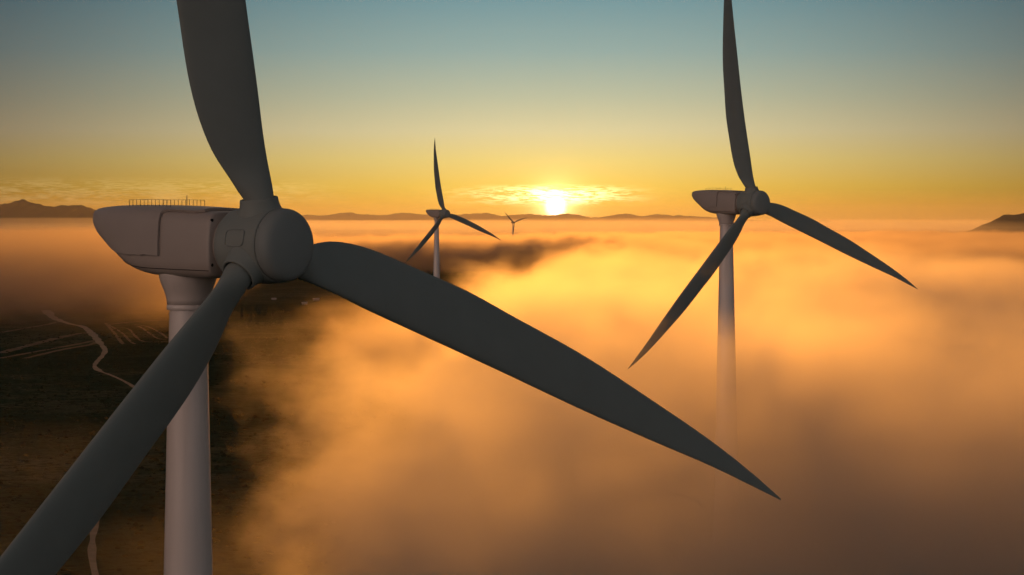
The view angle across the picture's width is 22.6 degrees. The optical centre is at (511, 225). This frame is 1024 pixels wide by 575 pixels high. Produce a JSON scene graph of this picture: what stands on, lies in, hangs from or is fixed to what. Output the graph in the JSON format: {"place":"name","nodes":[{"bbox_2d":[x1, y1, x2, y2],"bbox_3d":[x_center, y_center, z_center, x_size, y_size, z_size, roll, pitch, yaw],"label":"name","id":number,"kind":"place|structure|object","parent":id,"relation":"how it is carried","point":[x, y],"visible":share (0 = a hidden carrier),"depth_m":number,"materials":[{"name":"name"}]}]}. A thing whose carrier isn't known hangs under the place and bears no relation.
{"place":"outdoors","nodes":[
{"label":"outdoors","id":0,"kind":"place"},
{"bbox_2d":[0,321,58,332],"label":"farm track","id":1,"kind":"structure","parent":0,"point":[33,326],"depth_m":2271.45,"materials":[{"name":"brown soil"}]},
{"bbox_2d":[0,333,81,352],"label":"farm track","id":2,"kind":"structure","parent":0,"point":[31,344],"depth_m":1945.24,"materials":[{"name":"brown soil"}]},
{"bbox_2d":[0,340,94,357],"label":"farm track","id":3,"kind":"structure","parent":0,"point":[48,349],"depth_m":1866.36,"materials":[{"name":"brown soil"}]},
{"bbox_2d":[0,199,107,245],"bbox_3d":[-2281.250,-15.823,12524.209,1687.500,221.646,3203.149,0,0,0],"label":"hills","id":4,"kind":"structure","parent":0,"point":[23,222],"depth_m":11653.54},
{"bbox_2d":[25,342,96,357],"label":"farm track","id":5,"kind":"structure","parent":0,"point":[92,343],"depth_m":1836.53,"materials":[{"name":"brown soil"}]},
{"bbox_2d":[41,310,133,387],"bbox_3d":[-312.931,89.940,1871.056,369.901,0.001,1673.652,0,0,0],"label":"road","id":6,"kind":"structure","parent":0,"point":[90,332],"depth_m":2012.65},
{"bbox_2d":[87,521,98,574],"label":"dirt road","id":7,"kind":"structure","parent":0,"point":[92,549],"depth_m":707.42,"materials":[{"name":"beige soil"}]},
{"bbox_2d":[104,323,124,343],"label":"farm track","id":8,"kind":"structure","parent":0,"point":[116,335],"depth_m":2105.06,"materials":[{"name":"brown soil"}]},
{"bbox_2d":[109,325,135,343],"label":"farm track","id":9,"kind":"structure","parent":0,"point":[127,338],"depth_m":2076.56,"materials":[{"name":"brown soil"}]},
{"bbox_2d":[113,327,167,341],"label":"farm track","id":10,"kind":"structure","parent":0,"point":[134,335],"depth_m":2085.85,"materials":[{"name":"brown soil"}]},
{"bbox_2d":[115,325,167,339],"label":"farm track","id":11,"kind":"structure","parent":0,"point":[144,329],"depth_m":2205.66,"materials":[{"name":"brown soil"}]},
{"bbox_2d":[133,324,167,337],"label":"farm track","id":12,"kind":"structure","parent":0,"point":[165,336],"depth_m":2184.66,"materials":[{"name":"brown soil"}]},
{"bbox_2d":[0,235,1023,574],"bbox_3d":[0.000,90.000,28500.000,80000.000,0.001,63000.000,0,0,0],"label":"ground","id":13,"kind":"structure","parent":0,"point":[890,407],"depth_m":1222.93,"materials":[{"name":"brown soil"}]},
{"bbox_2d":[0,306,769,574],"bbox_3d":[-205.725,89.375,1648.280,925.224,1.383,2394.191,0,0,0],"label":"scrub","id":14,"kind":"object","parent":13,"relation":"on","point":[487,551],"visible":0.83,"depth_m":1002.47,"materials":[{"name":"green plant"}]},
{"bbox_2d":[0,0,780,574],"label":"wind turbine","id":15,"kind":"object","parent":13,"relation":"on","point":[192,254],"visible":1,"depth_m":127.61,"materials":[{"name":"paint"}]},
{"bbox_2d":[406,140,499,378],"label":"wind turbine","id":16,"kind":"object","parent":13,"relation":"on","point":[438,215],"visible":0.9,"depth_m":1501.02,"materials":[{"name":"paint"}]},
{"bbox_2d":[506,214,524,257],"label":"wind turbine","id":17,"kind":"object","parent":13,"relation":"on","point":[512,222],"visible":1,"depth_m":7103.69,"materials":[{"name":"paint"}]},
{"bbox_2d":[628,0,916,574],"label":"wind turbine","id":18,"kind":"object","parent":13,"relation":"on","point":[727,206],"visible":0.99,"depth_m":461.00,"materials":[{"name":"paint"}]},
{"bbox_2d":[0,0,1023,225],"label":"sky","id":19,"kind":"structure","parent":0,"point":[857,112],"materials":[{"name":"blue"}]},
{"bbox_2d":[302,212,978,234],"bbox_3d":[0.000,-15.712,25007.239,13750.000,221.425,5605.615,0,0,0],"label":"hills","id":20,"kind":"structure","parent":0,"point":[348,223],"depth_m":23541.13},
{"bbox_2d":[914,213,1023,251],"bbox_3d":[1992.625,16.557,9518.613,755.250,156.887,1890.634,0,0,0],"label":"hills","id":21,"kind":"structure","parent":0,"point":[1003,233],"depth_m":9247.63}
]}

